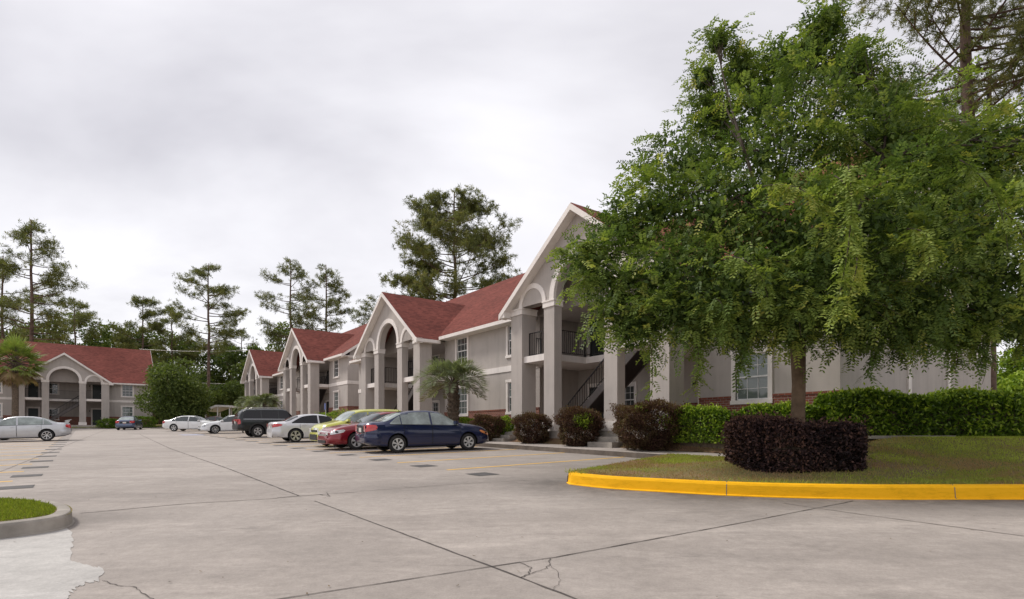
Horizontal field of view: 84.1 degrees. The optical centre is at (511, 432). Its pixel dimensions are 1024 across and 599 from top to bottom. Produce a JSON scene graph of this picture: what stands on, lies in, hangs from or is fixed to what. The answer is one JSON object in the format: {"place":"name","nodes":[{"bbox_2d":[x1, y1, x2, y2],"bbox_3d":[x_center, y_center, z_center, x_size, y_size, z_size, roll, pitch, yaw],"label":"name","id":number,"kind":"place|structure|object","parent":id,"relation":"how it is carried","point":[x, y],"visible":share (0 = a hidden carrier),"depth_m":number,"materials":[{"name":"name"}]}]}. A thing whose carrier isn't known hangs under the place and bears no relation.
{"place":"outdoors","nodes":[
{"label":"outdoors","id":0,"kind":"place"},
{"bbox_2d":[143,349,248,351],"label":"overhead cable","id":1,"kind":"object","parent":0,"point":[193,351],"visible":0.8,"depth_m":96.58,"materials":[{"name":"metal"}]},
{"bbox_2d":[0,428,1023,598],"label":"parking lot","id":2,"kind":"structure","parent":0,"point":[245,546],"depth_m":6.38,"materials":[{"name":"concrete"}]},
{"bbox_2d":[0,416,71,440],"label":"parked car","id":3,"kind":"object","parent":2,"relation":"on","point":[22,427],"visible":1,"depth_m":31.81,"materials":[{"name":"silver metal"}]},
{"bbox_2d":[0,497,73,538],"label":"kerb","id":4,"kind":"structure","parent":2,"relation":"on","point":[61,518],"depth_m":6.41,"materials":[{"name":"concrete"}]},
{"bbox_2d":[0,496,71,521],"bbox_3d":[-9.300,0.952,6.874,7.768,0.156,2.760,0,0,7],"label":"grass","id":5,"kind":"structure","parent":4,"relation":"in","point":[21,508],"depth_m":6.97,"materials":[{"name":"green plant"}]},
{"bbox_2d":[0,528,103,598],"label":"repaired slab","id":6,"kind":"structure","parent":2,"relation":"on","point":[40,566],"depth_m":4.89,"materials":[{"name":"concrete"}]},
{"bbox_2d":[95,417,117,427],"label":"clipped shrub","id":7,"kind":"object","parent":2,"relation":"on","point":[103,422],"visible":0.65,"depth_m":68.55,"materials":[{"name":"green plant"}]},
{"bbox_2d":[71,426,162,428],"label":"kerb","id":8,"kind":"structure","parent":2,"relation":"on","point":[103,427],"depth_m":68.92,"materials":[{"name":"concrete"}]},
{"bbox_2d":[115,416,142,429],"bbox_3d":[-41.112,-1.063,60.981,1.942,1.450,4.620,-1,2,-23],"label":"parked car","id":9,"kind":"object","parent":2,"relation":"on","point":[125,422],"visible":0.99,"depth_m":59.37,"materials":[{"name":"blue metal"}]},
{"bbox_2d":[135,416,156,427],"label":"clipped shrub","id":10,"kind":"object","parent":2,"relation":"on","point":[147,420],"visible":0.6,"depth_m":69.77,"materials":[{"name":"green plant"}]},
{"bbox_2d":[162,416,210,430],"bbox_3d":[-30.010,-0.899,53.416,4.970,1.450,2.008,0,2,-3],"label":"parked car","id":11,"kind":"object","parent":2,"relation":"on","point":[182,423],"visible":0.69,"depth_m":52.53,"materials":[{"name":"white paint"}]},
{"bbox_2d":[204,416,222,420],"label":"parked car","id":12,"kind":"object","parent":2,"relation":"on","point":[213,418],"visible":0.09,"depth_m":68.22,"materials":[{"name":"paint"}]},
{"bbox_2d":[198,415,241,433],"bbox_3d":[-22.489,-0.707,45.681,4.820,1.450,1.989,-2,2,-37],"label":"parked car","id":13,"kind":"object","parent":2,"relation":"on","point":[221,424],"visible":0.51,"depth_m":44.40,"materials":[{"name":"white paint"}]},
{"bbox_2d":[205,405,236,416],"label":"carport","id":14,"kind":"object","parent":2,"relation":"on","point":[218,408],"visible":0.32,"depth_m":77.03,"materials":[{"name":"beige metal"}]},
{"bbox_2d":[0,430,496,489],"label":"bay marker square","id":15,"kind":"structure","parent":2,"relation":"on","point":[32,486],"depth_m":14.89,"materials":[{"name":"grey paint"}]},
{"bbox_2d":[232,407,291,436],"bbox_3d":[-15.500,-0.711,37.251,5.012,1.892,2.168,-2,2,-37],"label":"parked suv","id":16,"kind":"object","parent":2,"relation":"on","point":[250,422],"visible":0.52,"depth_m":35.83,"materials":[{"name":"black paint"}]},
{"bbox_2d":[267,413,332,441],"bbox_3d":[-10.290,-0.309,29.876,4.720,1.479,1.990,-2,2,-34],"label":"parked car","id":17,"kind":"object","parent":2,"relation":"on","point":[295,428],"visible":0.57,"depth_m":28.58,"materials":[{"name":"silver metal"}]},
{"bbox_2d":[0,429,619,481],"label":"bay marking","id":18,"kind":"object","parent":2,"relation":"on","point":[332,448],"visible":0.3,"depth_m":18.17,"materials":[{"name":"paint"}]},
{"bbox_2d":[102,493,560,598],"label":"pavement crack","id":19,"kind":"object","parent":2,"relation":"on","point":[329,495],"visible":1,"depth_m":4.54,"materials":[{"name":"black concrete"}]},
{"bbox_2d":[309,409,400,445],"bbox_3d":[-6.773,-0.256,25.348,4.220,1.610,1.986,-2,2,-37],"label":"parked car","id":20,"kind":"object","parent":2,"relation":"on","point":[346,417],"visible":0.25,"depth_m":24.46,"materials":[{"name":"yellow paint"}]},
{"bbox_2d":[317,411,394,449],"bbox_3d":[-5.311,-0.140,23.409,5.120,1.480,2.025,-2,2,-37],"label":"parked car","id":21,"kind":"object","parent":2,"relation":"on","point":[341,436],"visible":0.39,"depth_m":21.74,"materials":[{"name":"red paint"}]},
{"bbox_2d":[144,436,576,598],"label":"expansion joint","id":22,"kind":"object","parent":2,"relation":"on","point":[411,536],"visible":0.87,"depth_m":5.71,"materials":[{"name":"grey concrete"}]},
{"bbox_2d":[355,410,488,452],"bbox_3d":[-3.270,-0.119,21.154,4.870,1.553,1.929,-1,2,-30],"label":"parked car","id":23,"kind":"object","parent":2,"relation":"on","point":[398,432],"visible":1,"depth_m":20.25,"materials":[{"name":"blue paint"}]},
{"bbox_2d":[15,475,972,593],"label":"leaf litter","id":24,"kind":"object","parent":2,"relation":"on","point":[473,555],"visible":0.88,"depth_m":5.78,"materials":[{"name":"brown plant"}]},
{"bbox_2d":[0,431,1022,535],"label":"weathered joint","id":25,"kind":"object","parent":2,"relation":"on","point":[448,484],"visible":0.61,"depth_m":8.26,"materials":[{"name":"grey concrete"}]},
{"bbox_2d":[277,492,849,598],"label":"expansion joint","id":26,"kind":"object","parent":2,"relation":"on","point":[537,559],"visible":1,"depth_m":5.26,"materials":[{"name":"grey concrete"}]},
{"bbox_2d":[475,443,661,457],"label":"kerb","id":27,"kind":"structure","parent":2,"relation":"on","point":[599,452],"depth_m":19.12,"materials":[{"name":"grey concrete"}]},
{"bbox_2d":[566,472,1023,499],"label":"kerb","id":28,"kind":"structure","parent":2,"relation":"on","point":[890,491],"depth_m":8.68,"materials":[{"name":"yellow paint"}]},
{"bbox_2d":[0,0,1023,375],"label":"sky","id":29,"kind":"structure","parent":0,"point":[154,140],"materials":[{"name":"white"}]},
{"bbox_2d":[486,441,723,455],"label":"pavement","id":30,"kind":"structure","parent":0,"point":[603,449],"depth_m":18.75,"materials":[{"name":"concrete"}]},
{"bbox_2d":[489,432,516,441],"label":"entry steps","id":31,"kind":"structure","parent":30,"relation":"on","point":[507,436],"depth_m":24.95,"materials":[{"name":"concrete"}]},
{"bbox_2d":[587,431,625,447],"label":"entry steps","id":32,"kind":"structure","parent":30,"relation":"on","point":[607,440],"depth_m":20.09,"materials":[{"name":"concrete"}]},
{"bbox_2d":[508,430,725,453],"bbox_3d":[-9.831,-0.460,53.595,19.266,2.190,81.484,0,0,-37],"label":"planting bed","id":33,"kind":"object","parent":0,"point":[671,448],"visible":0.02,"depth_m":17.77,"materials":[{"name":"brown soil"}]},
{"bbox_2d":[232,396,268,413],"bbox_3d":[-28.495,-2.275,61.967,3.940,3.657,3.782,0,0,0],"label":"feather palm","id":34,"kind":"object","parent":33,"relation":"on","point":[240,405],"visible":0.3,"depth_m":61.57,"materials":[{"name":"green plant"}]},
{"bbox_2d":[242,392,281,408],"bbox_3d":[-25.346,-2.198,57.398,3.851,3.739,3.946,0,0,0],"label":"feather palm","id":35,"kind":"object","parent":33,"relation":"on","point":[266,399],"visible":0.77,"depth_m":57.02,"materials":[{"name":"green plant"}]},
{"bbox_2d":[317,408,347,418],"bbox_3d":[-12.295,-0.870,39.566,3.543,1.916,2.961,0,0,0],"label":"green shrub","id":36,"kind":"object","parent":33,"relation":"on","point":[337,414],"visible":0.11,"depth_m":39.14,"materials":[{"name":"green plant"}]},
{"bbox_2d":[411,356,488,422],"bbox_3d":[-3.004,-1.683,28.161,4.090,4.257,4.020,0,0,0],"label":"feather palm","id":37,"kind":"object","parent":33,"relation":"on","point":[455,370],"visible":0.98,"depth_m":27.65,"materials":[{"name":"green plant"}]},
{"bbox_2d":[459,417,480,423],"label":"green shrub","id":38,"kind":"object","parent":33,"relation":"on","point":[463,420],"visible":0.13,"depth_m":28.26,"materials":[{"name":"green plant"}]},
{"bbox_2d":[467,412,507,440],"bbox_3d":[-1.145,-0.266,25.596,1.942,1.421,1.531,0,0,0],"label":"purple bush","id":39,"kind":"object","parent":33,"relation":"on","point":[485,423],"visible":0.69,"depth_m":25.20,"materials":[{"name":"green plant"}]},
{"bbox_2d":[494,415,514,434],"bbox_3d":[-0.295,-0.271,25.943,1.218,1.119,0.991,0,0,0],"label":"green shrub","id":40,"kind":"object","parent":33,"relation":"on","point":[507,423],"visible":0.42,"depth_m":25.63,"materials":[{"name":"green plant"}]},
{"bbox_2d":[509,411,553,443],"bbox_3d":[0.819,-0.237,23.144,1.898,1.489,1.635,0,0,0],"label":"purple bush","id":41,"kind":"object","parent":33,"relation":"on","point":[518,421],"visible":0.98,"depth_m":22.82,"materials":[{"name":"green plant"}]},
{"bbox_2d":[548,403,605,446],"bbox_3d":[2.412,-0.260,20.887,2.128,1.654,1.760,0,0,0],"label":"purple bush","id":42,"kind":"object","parent":33,"relation":"on","point":[584,422],"visible":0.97,"depth_m":20.45,"materials":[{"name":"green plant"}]},
{"bbox_2d":[606,396,686,450],"bbox_3d":[4.341,-0.272,18.263,2.490,1.826,2.354,0,0,0],"label":"purple bush","id":43,"kind":"object","parent":33,"relation":"on","point":[651,426],"visible":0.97,"depth_m":17.63,"materials":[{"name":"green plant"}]},
{"bbox_2d":[564,435,1023,483],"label":"lawn","id":44,"kind":"structure","parent":0,"point":[737,474],"depth_m":10.73,"materials":[{"name":"plant"}]},
{"bbox_2d":[668,399,832,448],"bbox_3d":[6.657,-0.191,16.329,1.428,1.542,4.986,0,0,-35],"label":"hedge","id":45,"kind":"object","parent":44,"relation":"on","point":[704,427],"visible":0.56,"depth_m":16.71,"materials":[{"name":"green plant"}]},
{"bbox_2d":[545,0,1023,421],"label":"shade tree","id":46,"kind":"object","parent":44,"relation":"on","point":[851,290],"visible":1,"depth_m":10.49,"materials":[{"name":"green plant"}]},
{"bbox_2d":[718,409,872,473],"bbox_3d":[5.456,0.281,10.999,2.624,1.492,2.141,0,0,0],"label":"dark hedge","id":47,"kind":"object","parent":44,"relation":"on","point":[768,443],"visible":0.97,"depth_m":10.26,"materials":[{"name":"purple plant"}]},
{"bbox_2d":[868,436,954,438],"bbox_3d":[9.445,0.102,13.410,2.015,0.075,0.100,0,0,0],"label":"edging stone","id":48,"kind":"object","parent":44,"relation":"on","point":[877,437],"visible":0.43,"depth_m":13.36,"materials":[{"name":"concrete"}]},
{"bbox_2d":[812,382,1023,440],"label":"hedge","id":49,"kind":"object","parent":44,"relation":"on","point":[968,411],"visible":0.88,"depth_m":13.70,"materials":[{"name":"green plant"}]},
{"bbox_3d":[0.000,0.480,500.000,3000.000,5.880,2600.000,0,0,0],"label":"ground","id":50,"kind":"structure","parent":0,"visible":0},
{"bbox_2d":[0,324,44,339],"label":"leafy tree","id":51,"kind":"object","parent":50,"relation":"on","point":[6,331],"visible":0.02,"depth_m":116.42,"materials":[{"name":"green plant"}]},
{"bbox_2d":[0,255,46,339],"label":"pine tree","id":52,"kind":"object","parent":50,"relation":"on","point":[3,275],"visible":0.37,"depth_m":94.86,"materials":[{"name":"green plant"}]},
{"bbox_2d":[0,331,49,416],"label":"fan palm","id":53,"kind":"object","parent":50,"relation":"on","point":[15,376],"visible":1,"depth_m":61.70,"materials":[{"name":"green plant"}]},
{"bbox_2d":[0,217,87,343],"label":"pine tree","id":54,"kind":"object","parent":50,"relation":"on","point":[47,279],"visible":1,"depth_m":83.81,"materials":[{"name":"green plant"}]},
{"bbox_2d":[4,309,84,344],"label":"leafy tree","id":55,"kind":"object","parent":50,"relation":"on","point":[69,317],"visible":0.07,"depth_m":118.26,"materials":[{"name":"green plant"}]},
{"bbox_2d":[23,296,110,344],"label":"pine tree","id":56,"kind":"object","parent":50,"relation":"on","point":[82,318],"visible":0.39,"depth_m":106.94,"materials":[{"name":"green plant"}]},
{"bbox_2d":[0,339,152,427],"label":"apartment building","id":57,"kind":"structure","parent":50,"relation":"on","point":[84,386],"depth_m":71.56,"materials":[{"name":"paint"}]},
{"bbox_2d":[0,403,2,417],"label":"window","id":58,"kind":"structure","parent":57,"relation":"in","point":[1,404],"depth_m":65.71,"materials":[{"name":"paint"}]},
{"bbox_2d":[0,381,2,393],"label":"window","id":59,"kind":"structure","parent":57,"relation":"in","point":[1,386],"depth_m":65.71,"materials":[{"name":"paint"}]},
{"bbox_2d":[26,407,39,416],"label":"door","id":60,"kind":"structure","parent":57,"relation":"in","point":[30,411],"depth_m":69.35,"materials":[{"name":"paint"}]},
{"bbox_2d":[26,382,39,396],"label":"door","id":61,"kind":"structure","parent":57,"relation":"in","point":[35,391],"depth_m":69.40,"materials":[{"name":"paint"}]},
{"bbox_2d":[49,408,59,419],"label":"window","id":62,"kind":"structure","parent":57,"relation":"in","point":[53,413],"depth_m":70.53,"materials":[{"name":"glass"}]},
{"bbox_2d":[49,383,59,394],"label":"window","id":63,"kind":"structure","parent":57,"relation":"in","point":[52,386],"depth_m":70.53,"materials":[{"name":"glass"}]},
{"bbox_2d":[91,408,100,424],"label":"door","id":64,"kind":"structure","parent":57,"relation":"in","point":[96,413],"depth_m":73.07,"materials":[{"name":"paint"}]},
{"bbox_2d":[91,385,100,398],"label":"door","id":65,"kind":"structure","parent":57,"relation":"in","point":[96,388],"depth_m":73.14,"materials":[{"name":"paint"}]},
{"bbox_2d":[121,406,133,416],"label":"window","id":66,"kind":"structure","parent":57,"relation":"in","point":[125,410],"depth_m":73.04,"materials":[{"name":"paint"}]},
{"bbox_2d":[121,385,133,397],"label":"window","id":67,"kind":"structure","parent":57,"relation":"in","point":[126,390],"depth_m":73.07,"materials":[{"name":"glass"}]},
{"bbox_2d":[52,318,112,347],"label":"leafy tree","id":68,"kind":"object","parent":50,"relation":"on","point":[95,343],"visible":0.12,"depth_m":118.37,"materials":[{"name":"green plant"}]},
{"bbox_2d":[100,322,155,360],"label":"leafy tree","id":69,"kind":"object","parent":50,"relation":"on","point":[106,335],"visible":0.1,"depth_m":111.41,"materials":[{"name":"green plant"}]},
{"bbox_2d":[106,294,171,364],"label":"pine tree","id":70,"kind":"object","parent":50,"relation":"on","point":[153,327],"visible":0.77,"depth_m":104.64,"materials":[{"name":"green plant"}]},
{"bbox_2d":[135,326,177,424],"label":"leafy tree","id":71,"kind":"object","parent":50,"relation":"on","point":[151,336],"visible":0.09,"depth_m":115.58,"materials":[{"name":"green plant"}]},
{"bbox_2d":[152,392,173,424],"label":"leafy tree","id":72,"kind":"object","parent":50,"relation":"on","point":[160,421],"depth_m":99.37,"materials":[{"name":"green plant"}]},
{"bbox_2d":[132,356,213,422],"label":"leafy tree","id":73,"kind":"object","parent":50,"relation":"on","point":[185,396],"visible":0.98,"depth_m":67.96,"materials":[{"name":"green plant"}]},
{"bbox_2d":[145,304,212,369],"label":"pine tree","id":74,"kind":"object","parent":50,"relation":"on","point":[181,354],"visible":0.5,"depth_m":109.26,"materials":[{"name":"green plant"}]},
{"bbox_2d":[152,335,206,377],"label":"leafy tree","id":75,"kind":"object","parent":50,"relation":"on","point":[184,346],"visible":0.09,"depth_m":113.26,"materials":[{"name":"green plant"}]},
{"bbox_2d":[155,380,235,424],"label":"woodland","id":76,"kind":"object","parent":50,"relation":"on","point":[157,420],"depth_m":137.56,"materials":[{"name":"green plant"}]},
{"bbox_2d":[190,374,213,417],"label":"leafy tree","id":77,"kind":"object","parent":50,"relation":"on","point":[204,377],"visible":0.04,"depth_m":98.05,"materials":[{"name":"green plant"}]},
{"bbox_2d":[164,263,251,416],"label":"pine tree","id":78,"kind":"object","parent":50,"relation":"on","point":[223,290],"visible":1,"depth_m":89.36,"materials":[{"name":"green plant"}]},
{"bbox_2d":[185,343,241,388],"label":"leafy tree","id":79,"kind":"object","parent":50,"relation":"on","point":[215,374],"visible":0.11,"depth_m":109.19,"materials":[{"name":"green plant"}]},
{"bbox_2d":[207,380,244,416],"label":"leafy tree","id":80,"kind":"object","parent":50,"relation":"on","point":[229,394],"visible":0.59,"depth_m":84.89,"materials":[{"name":"green plant"}]},
{"bbox_2d":[204,327,267,382],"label":"pine tree","id":81,"kind":"object","parent":50,"relation":"on","point":[234,344],"visible":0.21,"depth_m":110.86,"materials":[{"name":"green plant"}]},
{"bbox_2d":[225,357,246,410],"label":"leafy tree","id":82,"kind":"object","parent":50,"relation":"on","point":[234,374],"visible":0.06,"depth_m":102.62,"materials":[{"name":"green plant"}]},
{"bbox_2d":[211,344,263,408],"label":"leafy tree","id":83,"kind":"object","parent":50,"relation":"on","point":[231,355],"visible":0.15,"depth_m":104.98,"materials":[{"name":"green plant"}]},
{"bbox_2d":[263,321,292,351],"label":"leafy tree","id":84,"kind":"object","parent":50,"relation":"on","point":[283,330],"visible":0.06,"depth_m":118.55,"materials":[{"name":"green plant"}]},
{"bbox_2d":[254,257,332,351],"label":"pine tree","id":85,"kind":"object","parent":50,"relation":"on","point":[302,297],"visible":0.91,"depth_m":95.72,"materials":[{"name":"green plant"}]},
{"bbox_2d":[240,323,367,418],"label":"apartment building","id":86,"kind":"structure","parent":50,"relation":"on","point":[306,371],"depth_m":54.92,"materials":[{"name":"paint"}]},
{"bbox_2d":[279,375,282,389],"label":"window","id":87,"kind":"structure","parent":86,"relation":"in","point":[281,377],"depth_m":65.23,"materials":[{"name":"paint"}]},
{"bbox_2d":[326,400,328,412],"bbox_3d":[-19.369,-2.330,59.900,0.160,2.300,1.290,0,0,-37],"label":"door","id":88,"kind":"structure","parent":86,"relation":"in","point":[327,401],"depth_m":60.23,"materials":[{"name":"paint"}]},
{"bbox_2d":[333,390,338,410],"bbox_3d":[-15.727,-2.910,50.846,0.155,1.780,1.460,0,0,-37],"label":"window","id":89,"kind":"structure","parent":86,"relation":"in","point":[336,392],"depth_m":50.96,"materials":[{"name":"paint"}]},
{"bbox_2d":[333,359,338,378],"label":"window","id":90,"kind":"structure","parent":86,"relation":"in","point":[337,360],"depth_m":50.96,"materials":[{"name":"paint"}]},
{"bbox_2d":[286,263,355,332],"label":"pine tree","id":91,"kind":"object","parent":50,"relation":"on","point":[333,289],"visible":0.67,"depth_m":97.66,"materials":[{"name":"green plant"}]},
{"bbox_2d":[350,291,386,327],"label":"pine tree","id":92,"kind":"object","parent":50,"relation":"on","point":[368,310],"visible":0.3,"depth_m":108.94,"materials":[{"name":"green plant"}]},
{"bbox_2d":[377,184,522,301],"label":"pine tree","id":93,"kind":"object","parent":50,"relation":"on","point":[439,227],"visible":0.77,"depth_m":66.18,"materials":[{"name":"green plant"}]},
{"bbox_2d":[349,121,991,448],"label":"apartment building","id":94,"kind":"structure","parent":50,"relation":"on","point":[516,337],"depth_m":25.44,"materials":[{"name":"paint"}]},
{"bbox_2d":[432,400,439,412],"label":"window","id":95,"kind":"structure","parent":94,"relation":"in","point":[435,403],"depth_m":40.09,"materials":[{"name":"paint"}]},
{"bbox_2d":[432,354,439,373],"bbox_3d":[-5.368,-4.810,40.064,0.155,1.580,1.180,0,0,-37],"label":"window","id":96,"kind":"structure","parent":94,"relation":"in","point":[438,355],"depth_m":40.06,"materials":[{"name":"glass"}]},
{"bbox_2d":[455,336,468,364],"bbox_3d":[-2.857,-4.710,32.568,0.155,1.780,1.460,0,0,-37],"label":"window","id":97,"kind":"structure","parent":94,"relation":"in","point":[461,344],"depth_m":32.67,"materials":[{"name":"paint"}]},
{"bbox_2d":[458,386,468,416],"bbox_3d":[-2.857,-1.830,32.568,0.155,1.780,1.460,0,0,-37],"label":"window","id":98,"kind":"structure","parent":94,"relation":"in","point":[464,398],"depth_m":32.51,"materials":[{"name":"paint"}]},
{"bbox_2d":[505,379,510,414],"bbox_3d":[0.149,-1.830,28.574,0.155,1.780,1.460,0,0,-37],"label":"window","id":99,"kind":"structure","parent":94,"relation":"in","point":[509,380],"depth_m":29.00,"materials":[{"name":"paint"}]},
{"bbox_2d":[505,325,510,357],"bbox_3d":[0.149,-4.710,28.574,0.155,1.780,1.460,0,0,-37],"label":"window","id":100,"kind":"structure","parent":94,"relation":"in","point":[507,350],"depth_m":29.00,"materials":[{"name":"paint"}]},
{"bbox_2d":[587,383,603,427],"bbox_3d":[4.141,-1.250,27.479,0.160,2.300,1.290,0,0,-37],"label":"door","id":101,"kind":"structure","parent":94,"relation":"in","point":[602,416],"depth_m":27.75,"materials":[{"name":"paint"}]},
{"bbox_2d":[587,319,603,356],"bbox_3d":[4.141,-4.550,27.479,0.160,2.300,1.290,0,0,-37],"label":"door","id":102,"kind":"structure","parent":94,"relation":"in","point":[588,339],"depth_m":27.79,"materials":[{"name":"paint"}]},
{"bbox_2d":[625,381,637,405],"bbox_3d":[5.272,-1.510,25.921,0.155,1.580,1.180,0,0,-37],"label":"window","id":103,"kind":"structure","parent":94,"relation":"in","point":[630,391],"depth_m":25.78,"materials":[{"name":"paint"}]},
{"bbox_2d":[730,347,772,404],"bbox_3d":[7.783,-1.830,18.424,0.155,1.780,1.460,0,0,-37],"label":"window","id":104,"kind":"structure","parent":94,"relation":"in","point":[758,388],"depth_m":18.36,"materials":[{"name":"paint"}]},
{"bbox_2d":[802,0,1023,190],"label":"pine tree","id":105,"kind":"object","parent":50,"relation":"on","point":[965,14],"visible":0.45,"depth_m":28.36,"materials":[{"name":"green plant"}]},
{"bbox_2d":[917,13,1023,391],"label":"pine tree","id":106,"kind":"object","parent":50,"relation":"on","point":[993,372],"visible":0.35,"depth_m":29.01,"materials":[{"name":"leaf"},{"name":"bark"}]},
{"bbox_2d":[997,344,1023,388],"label":"leafy tree","id":107,"kind":"object","parent":50,"relation":"on","point":[1010,369],"visible":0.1,"depth_m":45.30,"materials":[{"name":"green plant"}]},
{"bbox_2d":[997,370,1023,393],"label":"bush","id":108,"kind":"object","parent":50,"relation":"on","point":[1014,382],"visible":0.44,"depth_m":39.97,"materials":[{"name":"green plant"}]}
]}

